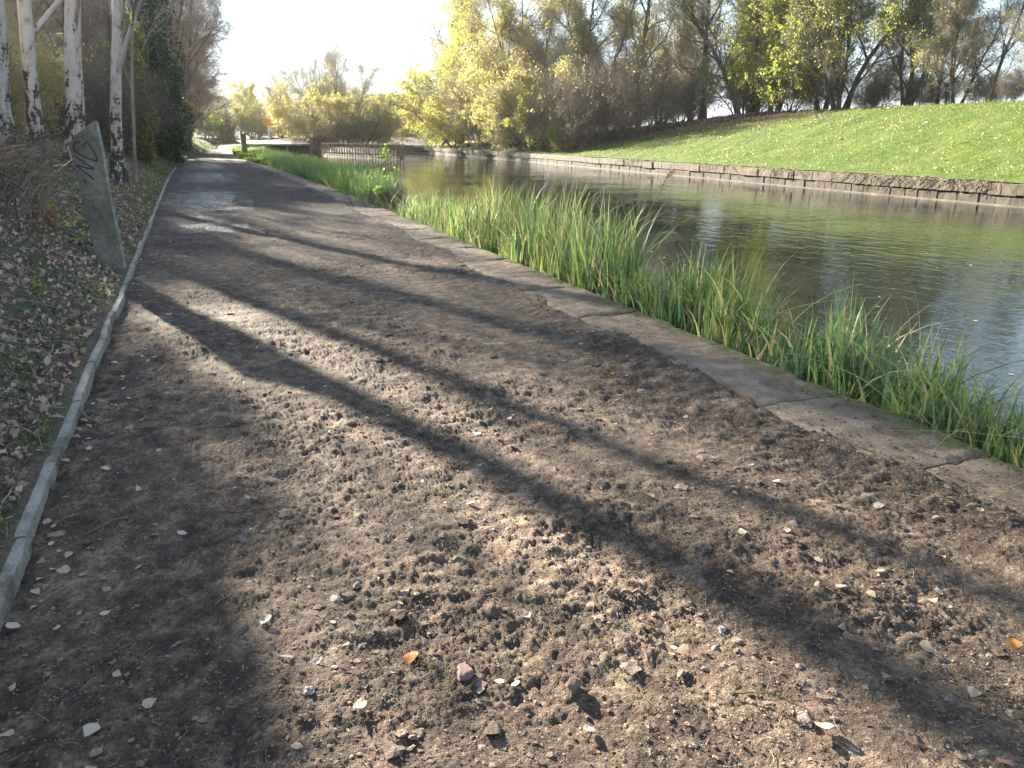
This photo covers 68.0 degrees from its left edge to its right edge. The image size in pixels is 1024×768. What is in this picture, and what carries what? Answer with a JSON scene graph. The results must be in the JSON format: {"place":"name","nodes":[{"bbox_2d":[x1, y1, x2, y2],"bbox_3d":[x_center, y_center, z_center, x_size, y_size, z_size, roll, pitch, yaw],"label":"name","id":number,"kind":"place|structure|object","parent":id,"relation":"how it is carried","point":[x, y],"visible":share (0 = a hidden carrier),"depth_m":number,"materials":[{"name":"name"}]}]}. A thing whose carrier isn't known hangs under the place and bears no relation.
{"place":"outdoors","nodes":[
{"label":"outdoors","id":0,"kind":"place"},
{"bbox_2d":[0,136,218,699],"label":"verge","id":1,"kind":"structure","parent":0,"point":[33,466],"depth_m":6.23,"materials":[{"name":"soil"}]},
{"bbox_2d":[0,0,21,163],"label":"birch tree","id":2,"kind":"object","parent":1,"relation":"on","point":[5,99],"visible":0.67,"depth_m":13.49,"materials":[{"name":"white plant"}]},
{"bbox_2d":[5,0,62,78],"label":"thin tree","id":3,"kind":"object","parent":1,"relation":"on","point":[48,33],"visible":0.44,"depth_m":19.30,"materials":[{"name":"brown plant"}]},
{"bbox_2d":[25,275,45,297],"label":"weed","id":4,"kind":"object","parent":1,"relation":"on","point":[37,287],"visible":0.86,"depth_m":6.57,"materials":[{"name":"green plant"}]},
{"bbox_2d":[17,0,61,172],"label":"birch tree","id":5,"kind":"object","parent":1,"relation":"on","point":[28,30],"visible":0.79,"depth_m":14.91,"materials":[{"name":"white plant"}]},
{"bbox_2d":[5,4,85,144],"bbox_3d":[-13.171,-7.370,18.169,5.676,3.826,6.451,16,24,39],"label":"shrub","id":6,"kind":"object","parent":1,"relation":"on","point":[45,74],"visible":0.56,"depth_m":18.50,"materials":[{"name":"green plant"}]},
{"bbox_2d":[4,0,111,139],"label":"bare tree","id":7,"kind":"object","parent":1,"relation":"on","point":[59,21],"visible":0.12,"depth_m":30.38,"materials":[{"name":"brown plant"}]},
{"bbox_2d":[0,109,132,229],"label":"dry stems","id":8,"kind":"object","parent":1,"relation":"on","point":[13,166],"visible":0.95,"depth_m":10.60,"materials":[{"name":"plant"}]},
{"bbox_2d":[61,0,85,167],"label":"birch tree","id":9,"kind":"object","parent":1,"relation":"on","point":[75,120],"visible":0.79,"depth_m":17.28,"materials":[{"name":"white plant"}]},
{"bbox_2d":[60,205,86,246],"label":"weed","id":10,"kind":"object","parent":1,"relation":"on","point":[82,232],"visible":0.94,"depth_m":9.53,"materials":[{"name":"green plant"}]},
{"bbox_2d":[0,166,158,546],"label":"fallen twigs","id":11,"kind":"object","parent":1,"relation":"on","point":[10,397],"depth_m":6.23,"materials":[{"name":"brown wood"}]},
{"bbox_2d":[0,140,165,532],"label":"leaf litter","id":12,"kind":"object","parent":1,"relation":"on","point":[43,399],"visible":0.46,"depth_m":6.50,"materials":[{"name":"brown plant"}]},
{"bbox_2d":[15,8,176,153],"bbox_3d":[-16.301,-11.062,28.690,6.907,5.728,6.223,0,18,0],"label":"thicket shrub","id":13,"kind":"object","parent":1,"relation":"on","point":[99,98],"visible":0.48,"depth_m":28.07,"materials":[{"name":"brown plant"}]},
{"bbox_2d":[69,121,126,269],"bbox_3d":[-4.915,-2.117,9.025,0.395,1.902,0.133,-9,20,-25],"label":"concrete post","id":14,"kind":"object","parent":1,"relation":"on","point":[86,147],"visible":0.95,"depth_m":8.93,"materials":[{"name":"grey concrete"}]},
{"bbox_2d":[31,0,168,52],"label":"bare tree","id":15,"kind":"object","parent":1,"relation":"on","point":[95,24],"visible":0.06,"depth_m":44.92,"materials":[{"name":"brown plant"}]},
{"bbox_2d":[50,33,181,148],"bbox_3d":[-18.328,-12.847,33.796,6.907,5.728,6.223,4,19,12],"label":"thicket shrub","id":16,"kind":"object","parent":1,"relation":"on","point":[163,112],"visible":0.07,"depth_m":35.30,"materials":[{"name":"brown plant"}]},
{"bbox_2d":[82,0,172,139],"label":"bare tree","id":17,"kind":"object","parent":1,"relation":"on","point":[101,11],"visible":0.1,"depth_m":45.08,"materials":[{"name":"brown plant"}]},
{"bbox_2d":[108,0,148,187],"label":"birch tree","id":18,"kind":"object","parent":1,"relation":"on","point":[118,169],"visible":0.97,"depth_m":18.89,"materials":[{"name":"white plant"}]},
{"bbox_2d":[86,49,175,148],"bbox_3d":[-20.951,-14.558,39.260,6.223,5.728,6.907,-3,18,-8],"label":"thicket shrub","id":19,"kind":"object","parent":1,"relation":"on","point":[158,139],"visible":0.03,"depth_m":41.15,"materials":[{"name":"green plant"}]},
{"bbox_2d":[90,0,189,181],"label":"thin tree","id":20,"kind":"object","parent":1,"relation":"on","point":[135,170],"visible":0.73,"depth_m":21.36,"materials":[{"name":"grey plant"}]},
{"bbox_2d":[122,10,160,164],"bbox_3d":[-15.970,-12.428,32.262,1.590,6.243,1.758,14,22,36],"label":"ivy covered tree","id":21,"kind":"object","parent":1,"relation":"on","point":[145,139],"visible":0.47,"depth_m":32.37,"materials":[{"name":"green plant"}]},
{"bbox_2d":[124,0,196,162],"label":"ivy covered tree","id":22,"kind":"object","parent":1,"relation":"on","point":[170,148],"visible":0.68,"depth_m":42.38,"materials":[{"name":"green plant"}]},
{"bbox_2d":[85,0,249,145],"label":"bare tree","id":23,"kind":"object","parent":1,"relation":"on","point":[177,28],"visible":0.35,"depth_m":51.45,"materials":[{"name":"brown plant"}]},
{"bbox_2d":[155,0,234,133],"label":"bare tree","id":24,"kind":"object","parent":1,"relation":"on","point":[198,93],"visible":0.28,"depth_m":59.44,"materials":[{"name":"brown plant"}]},
{"bbox_2d":[174,0,222,146],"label":"bare tree","id":25,"kind":"object","parent":1,"relation":"on","point":[202,83],"visible":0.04,"depth_m":80.86,"materials":[{"name":"brown plant"}]},
{"bbox_2d":[164,0,243,132],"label":"bare tree","id":26,"kind":"object","parent":1,"relation":"on","point":[214,101],"visible":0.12,"depth_m":69.23,"materials":[{"name":"brown plant"}]},
{"bbox_2d":[189,137,476,158],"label":"bank","id":27,"kind":"structure","parent":0,"point":[294,149],"depth_m":93.74,"materials":[{"name":"grey concrete"}]},
{"bbox_2d":[189,102,232,139],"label":"shrub","id":28,"kind":"object","parent":27,"relation":"on","point":[199,132],"visible":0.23,"depth_m":117.00,"materials":[{"name":"green plant"}]},
{"bbox_2d":[203,109,239,143],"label":"shrub","id":29,"kind":"object","parent":27,"relation":"on","point":[223,129],"visible":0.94,"depth_m":111.65,"materials":[{"name":"green plant"}]},
{"bbox_2d":[225,78,263,138],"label":"deciduous tree","id":30,"kind":"object","parent":27,"relation":"on","point":[247,90],"visible":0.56,"depth_m":114.46,"materials":[{"name":"yellow plant"}]},
{"bbox_2d":[221,101,284,139],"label":"shrub","id":31,"kind":"object","parent":27,"relation":"on","point":[249,126],"visible":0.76,"depth_m":110.79,"materials":[{"name":"yellow plant"}]},
{"bbox_2d":[237,140,312,153],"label":"concrete apron","id":32,"kind":"object","parent":27,"relation":"on","point":[286,144],"visible":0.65,"depth_m":90.62,"materials":[{"name":"grey concrete"}]},
{"bbox_2d":[250,101,303,137],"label":"shrub","id":33,"kind":"object","parent":27,"relation":"on","point":[288,129],"visible":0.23,"depth_m":101.58,"materials":[{"name":"yellow plant"}]},
{"bbox_2d":[259,67,296,137],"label":"bare tree","id":34,"kind":"object","parent":27,"relation":"on","point":[273,78],"visible":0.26,"depth_m":108.41,"materials":[{"name":"yellow plant"}]},
{"bbox_2d":[260,74,350,142],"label":"shrub","id":35,"kind":"object","parent":27,"relation":"on","point":[276,109],"visible":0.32,"depth_m":94.21,"materials":[{"name":"yellow plant"}]},
{"bbox_2d":[280,49,344,123],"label":"bare tree","id":36,"kind":"object","parent":27,"relation":"on","point":[303,78],"visible":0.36,"depth_m":96.54,"materials":[{"name":"yellow plant"}]},
{"bbox_2d":[295,95,341,151],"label":"thicket shrub","id":37,"kind":"object","parent":27,"relation":"on","point":[305,129],"visible":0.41,"depth_m":86.08,"materials":[{"name":"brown plant"}]},
{"bbox_2d":[282,87,382,145],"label":"shrub","id":38,"kind":"object","parent":27,"relation":"on","point":[324,100],"visible":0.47,"depth_m":81.87,"materials":[{"name":"yellow plant"}]},
{"bbox_2d":[313,39,381,142],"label":"bare tree","id":39,"kind":"object","parent":27,"relation":"on","point":[339,86],"visible":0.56,"depth_m":86.73,"materials":[{"name":"yellow plant"}]},
{"bbox_2d":[305,88,405,147],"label":"shrub","id":40,"kind":"object","parent":27,"relation":"on","point":[374,125],"visible":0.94,"depth_m":80.34,"materials":[{"name":"yellow plant"}]},
{"bbox_2d":[321,142,404,158],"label":"railing","id":41,"kind":"object","parent":27,"relation":"on","point":[363,144],"visible":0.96,"depth_m":72.78,"materials":[{"name":"grey metal"}]},
{"bbox_2d":[368,81,417,137],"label":"shrub","id":42,"kind":"object","parent":27,"relation":"on","point":[394,100],"visible":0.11,"depth_m":126.92,"materials":[{"name":"yellow plant"}]},
{"bbox_2d":[0,149,1023,767],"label":"path","id":43,"kind":"structure","parent":0,"point":[206,193],"depth_m":3.16,"materials":[{"name":"soil"}]},
{"bbox_2d":[0,167,176,629],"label":"path edging","id":44,"kind":"object","parent":43,"relation":"on","point":[15,565],"visible":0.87,"depth_m":3.80,"materials":[{"name":"grey concrete"}]},
{"bbox_2d":[83,720,99,736],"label":"fallen leaf","id":45,"kind":"object","parent":43,"relation":"on","point":[89,729],"visible":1,"depth_m":2.18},
{"bbox_2d":[231,146,268,164],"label":"grass","id":46,"kind":"structure","parent":43,"relation":"on","point":[237,152],"depth_m":58.21,"materials":[{"name":"green plant"}]},
{"bbox_2d":[456,662,473,681],"bbox_3d":[-0.150,0.914,2.418,0.060,0.032,0.096,3,12,-8],"label":"brick fragment","id":47,"kind":"object","parent":43,"relation":"on","point":[465,672],"visible":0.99,"depth_m":2.39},
{"bbox_2d":[483,721,501,734],"bbox_3d":[-0.052,0.995,2.187,0.053,0.026,0.080,-2,5,22],"label":"stone","id":48,"kind":"object","parent":43,"relation":"on","point":[493,727],"visible":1,"depth_m":2.18,"materials":[{"name":"beige stone"}]},
{"bbox_2d":[1,269,1023,767],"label":"fallen leaves","id":49,"kind":"object","parent":43,"relation":"on","point":[533,585],"visible":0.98,"depth_m":2.83,"materials":[{"name":"beige plant"}]},
{"bbox_2d":[564,676,580,696],"bbox_3d":[0.185,0.935,2.336,0.049,0.051,0.077,12,25,13],"label":"stone","id":50,"kind":"object","parent":43,"relation":"on","point":[572,685],"visible":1,"depth_m":2.32,"materials":[{"name":"beige stone"}]},
{"bbox_2d":[606,587,646,596],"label":"twig","id":51,"kind":"object","parent":43,"relation":"on","point":[614,591],"visible":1,"depth_m":2.80,"materials":[{"name":"brown wood"}]},
{"bbox_2d":[49,0,1023,136],"label":"sky","id":52,"kind":"structure","parent":0,"point":[277,32],"materials":[{"name":"white"}]},
{"bbox_2d":[293,152,1023,439],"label":"water","id":53,"kind":"structure","parent":0,"point":[881,245],"depth_m":14.91,"materials":[{"name":"green liquid"}]},
{"bbox_2d":[249,145,409,213],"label":"distant reeds","id":54,"kind":"object","parent":53,"relation":"in","point":[331,174],"visible":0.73,"depth_m":25.07,"materials":[{"name":"green plant"}]},
{"bbox_2d":[372,143,398,206],"bbox_3d":[-3.061,-4.878,18.367,0.681,1.818,0.459,-7,19,-21],"label":"sapling","id":55,"kind":"object","parent":53,"relation":"in","point":[383,157],"visible":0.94,"depth_m":18.26,"materials":[{"name":"green plant"}]},
{"bbox_2d":[342,176,442,212],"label":"grass","id":56,"kind":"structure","parent":53,"relation":"in","point":[387,197],"depth_m":18.13,"materials":[{"name":"green plant"}]},
{"bbox_2d":[254,162,1023,515],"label":"canal wall","id":57,"kind":"structure","parent":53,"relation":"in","point":[758,382],"depth_m":5.13,"materials":[{"name":"concrete"}]},
{"bbox_2d":[341,170,1023,510],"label":"reed bed","id":58,"kind":"object","parent":53,"relation":"in","point":[609,272],"visible":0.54,"depth_m":6.34,"materials":[{"name":"green plant"}]},
{"bbox_2d":[410,147,1023,207],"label":"canal wall","id":59,"kind":"structure","parent":53,"relation":"in","point":[1008,194],"depth_m":30.53,"materials":[{"name":"concrete"}]},
{"bbox_2d":[420,146,1023,183],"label":"wall weeds","id":60,"kind":"object","parent":59,"relation":"on","point":[690,161],"depth_m":42.25,"materials":[{"name":"green plant"}]},
{"bbox_2d":[615,158,1006,192],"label":"dead stems","id":61,"kind":"object","parent":59,"relation":"on","point":[890,176],"visible":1,"depth_m":26.14,"materials":[{"name":"plant"}]},
{"bbox_2d":[415,100,1023,182],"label":"grass slope","id":62,"kind":"structure","parent":0,"point":[961,156],"depth_m":33.72,"materials":[{"name":"green plant"}]},
{"bbox_2d":[380,49,470,149],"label":"shrub","id":63,"kind":"object","parent":62,"relation":"on","point":[413,92],"visible":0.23,"depth_m":93.81,"materials":[{"name":"yellow plant"}]},
{"bbox_2d":[384,62,483,148],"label":"shrub","id":64,"kind":"object","parent":62,"relation":"on","point":[435,119],"visible":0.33,"depth_m":83.83,"materials":[{"name":"yellow plant"}]},
{"bbox_2d":[408,0,491,143],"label":"deciduous tree","id":65,"kind":"object","parent":62,"relation":"on","point":[450,36],"visible":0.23,"depth_m":94.05,"materials":[{"name":"yellow plant"}]},
{"bbox_2d":[423,55,524,148],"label":"shrub","id":66,"kind":"object","parent":62,"relation":"on","point":[456,115],"visible":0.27,"depth_m":77.73,"materials":[{"name":"yellow plant"}]},
{"bbox_2d":[434,0,513,145],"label":"deciduous tree","id":67,"kind":"object","parent":62,"relation":"on","point":[470,27],"visible":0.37,"depth_m":79.63,"materials":[{"name":"yellow plant"}]},
{"bbox_2d":[451,45,549,151],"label":"shrub","id":68,"kind":"object","parent":62,"relation":"on","point":[495,72],"visible":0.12,"depth_m":69.45,"materials":[{"name":"yellow plant"}]},
{"bbox_2d":[468,68,560,155],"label":"shrub","id":69,"kind":"object","parent":62,"relation":"on","point":[494,123],"visible":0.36,"depth_m":64.70,"materials":[{"name":"yellow plant"}]},
{"bbox_2d":[449,0,583,145],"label":"deciduous tree","id":70,"kind":"object","parent":62,"relation":"on","point":[525,42],"visible":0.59,"depth_m":68.06,"materials":[{"name":"yellow plant"}]},
{"bbox_2d":[468,55,605,149],"bbox_3d":[3.537,-22.913,62.866,13.261,7.865,11.667,-10,20,-28],"label":"shrub","id":71,"kind":"object","parent":62,"relation":"on","point":[518,75],"visible":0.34,"depth_m":61.36,"materials":[{"name":"yellow plant"}]},
{"bbox_2d":[502,78,595,148],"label":"shrub","id":72,"kind":"object","parent":62,"relation":"on","point":[518,119],"visible":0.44,"depth_m":60.44,"materials":[{"name":"yellow plant"}]},
{"bbox_2d":[546,126,572,152],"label":"shrub","id":73,"kind":"object","parent":62,"relation":"on","point":[556,139],"visible":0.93,"depth_m":57.64,"materials":[{"name":"green plant"}]},
{"bbox_2d":[531,49,639,150],"bbox_3d":[5.291,-20.679,56.515,8.254,7.597,9.160,0,18,0],"label":"thicket shrub","id":74,"kind":"object","parent":62,"relation":"on","point":[581,117],"visible":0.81,"depth_m":56.06,"materials":[{"name":"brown plant"}]},
{"bbox_2d":[532,0,673,140],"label":"deciduous tree","id":75,"kind":"object","parent":62,"relation":"on","point":[583,42],"visible":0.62,"depth_m":60.23,"materials":[{"name":"green plant"}]},
{"bbox_2d":[558,46,663,139],"bbox_3d":[7.857,-22.971,60.830,9.597,7.958,8.647,15,23,38],"label":"thicket shrub","id":76,"kind":"object","parent":62,"relation":"on","point":[615,91],"visible":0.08,"depth_m":59.74,"materials":[{"name":"brown plant"}]},
{"bbox_2d":[579,33,695,140],"bbox_3d":[8.454,-20.800,54.288,8.647,7.958,9.597,-2,18,-8],"label":"thicket shrub","id":77,"kind":"object","parent":62,"relation":"on","point":[627,99],"visible":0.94,"depth_m":53.59,"materials":[{"name":"brown plant"}]},
{"bbox_2d":[598,0,687,129],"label":"bare tree","id":78,"kind":"object","parent":62,"relation":"on","point":[648,19],"visible":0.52,"depth_m":59.34,"materials":[{"name":"brown plant"}]},
{"bbox_2d":[625,0,719,121],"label":"deciduous tree","id":79,"kind":"object","parent":62,"relation":"on","point":[658,49],"visible":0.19,"depth_m":69.87,"materials":[{"name":"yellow plant"}]},
{"bbox_2d":[651,62,723,124],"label":"thicket shrub","id":80,"kind":"object","parent":62,"relation":"on","point":[696,101],"visible":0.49,"depth_m":55.03,"materials":[{"name":"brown plant"}]},
{"bbox_2d":[635,0,739,118],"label":"bare tree","id":81,"kind":"object","parent":62,"relation":"on","point":[705,47],"visible":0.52,"depth_m":54.92,"materials":[{"name":"brown plant"}]},
{"bbox_2d":[659,0,733,119],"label":"bare tree","id":82,"kind":"object","parent":62,"relation":"on","point":[691,60],"visible":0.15,"depth_m":62.96,"materials":[{"name":"brown plant"}]},
{"bbox_2d":[646,0,800,114],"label":"deciduous tree","id":83,"kind":"object","parent":62,"relation":"on","point":[685,8],"visible":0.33,"depth_m":53.66,"materials":[{"name":"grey plant"}]},
{"bbox_2d":[692,24,786,115],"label":"shrub","id":84,"kind":"object","parent":62,"relation":"on","point":[740,96],"visible":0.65,"depth_m":50.27,"materials":[{"name":"green plant"}]},
{"bbox_2d":[698,0,782,112],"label":"deciduous tree","id":85,"kind":"object","parent":62,"relation":"on","point":[729,49],"visible":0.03,"depth_m":59.72,"materials":[{"name":"green plant"}]},
{"bbox_2d":[694,0,790,112],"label":"bare tree","id":86,"kind":"object","parent":62,"relation":"on","point":[753,105],"visible":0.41,"depth_m":49.41,"materials":[{"name":"brown plant"}]},
{"bbox_2d":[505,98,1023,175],"bbox_3d":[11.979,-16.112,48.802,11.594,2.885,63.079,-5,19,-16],"label":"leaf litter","id":87,"kind":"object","parent":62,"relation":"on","point":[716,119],"visible":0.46,"depth_m":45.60,"materials":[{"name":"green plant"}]},
{"bbox_2d":[710,0,855,111],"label":"deciduous tree","id":88,"kind":"object","parent":62,"relation":"on","point":[747,13],"visible":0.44,"depth_m":47.26,"materials":[{"name":"green plant"}]},
{"bbox_2d":[748,30,845,112],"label":"shrub","id":89,"kind":"object","parent":62,"relation":"on","point":[776,81],"visible":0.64,"depth_m":46.13,"materials":[{"name":"green plant"}]},
{"bbox_2d":[756,0,886,109],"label":"deciduous tree","id":90,"kind":"object","parent":62,"relation":"on","point":[793,16],"visible":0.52,"depth_m":43.98,"materials":[{"name":"green plant"}]},
{"bbox_2d":[789,57,868,110],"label":"thicket shrub","id":91,"kind":"object","parent":62,"relation":"on","point":[823,90],"visible":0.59,"depth_m":44.56,"materials":[{"name":"brown plant"}]},
{"bbox_2d":[775,0,943,110],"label":"deciduous tree","id":92,"kind":"object","parent":62,"relation":"on","point":[832,6],"visible":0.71,"depth_m":42.45,"materials":[{"name":"green plant"}]},
{"bbox_2d":[850,80,892,107],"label":"thicket shrub","id":93,"kind":"object","parent":62,"relation":"on","point":[855,102],"visible":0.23,"depth_m":43.24,"materials":[{"name":"grey plant"}]},
{"bbox_2d":[840,52,923,107],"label":"thicket shrub","id":94,"kind":"object","parent":62,"relation":"on","point":[876,87],"visible":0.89,"depth_m":41.05,"materials":[{"name":"brown plant"}]},
{"bbox_2d":[893,72,942,105],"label":"thicket shrub","id":95,"kind":"object","parent":62,"relation":"on","point":[912,96],"visible":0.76,"depth_m":39.86,"materials":[{"name":"brown plant"}]},
{"bbox_2d":[863,0,983,105],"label":"deciduous tree","id":96,"kind":"object","parent":62,"relation":"on","point":[907,24],"visible":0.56,"depth_m":39.20,"materials":[{"name":"green plant"}]},
{"bbox_2d":[918,72,967,104],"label":"thicket shrub","id":97,"kind":"object","parent":62,"relation":"on","point":[945,93],"visible":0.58,"depth_m":38.26,"materials":[{"name":"brown plant"}]},
{"bbox_2d":[897,0,1009,103],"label":"deciduous tree","id":98,"kind":"object","parent":62,"relation":"on","point":[941,46],"visible":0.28,"depth_m":37.75,"materials":[{"name":"green plant"}]},
{"bbox_2d":[910,0,1023,102],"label":"bare tree","id":99,"kind":"object","parent":62,"relation":"on","point":[950,34],"visible":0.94,"depth_m":35.92,"materials":[{"name":"brown plant"}]},
{"bbox_2d":[953,63,1008,102],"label":"thicket shrub","id":100,"kind":"object","parent":62,"relation":"on","point":[977,95],"visible":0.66,"depth_m":36.33,"materials":[{"name":"brown plant"}]},
{"bbox_2d":[957,0,1023,102],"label":"bare tree","id":101,"kind":"object","parent":62,"relation":"on","point":[1005,52],"visible":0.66,"depth_m":34.98,"materials":[{"name":"brown plant"}]},
{"bbox_2d":[982,62,1023,101],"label":"thicket shrub","id":102,"kind":"object","parent":62,"relation":"on","point":[1006,88],"visible":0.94,"depth_m":34.63,"materials":[{"name":"grey plant"}]},
{"bbox_2d":[1000,7,1023,89],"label":"bare tree","id":103,"kind":"object","parent":62,"relation":"on","point":[1019,35],"visible":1,"depth_m":33.48,"materials":[{"name":"brown plant"}]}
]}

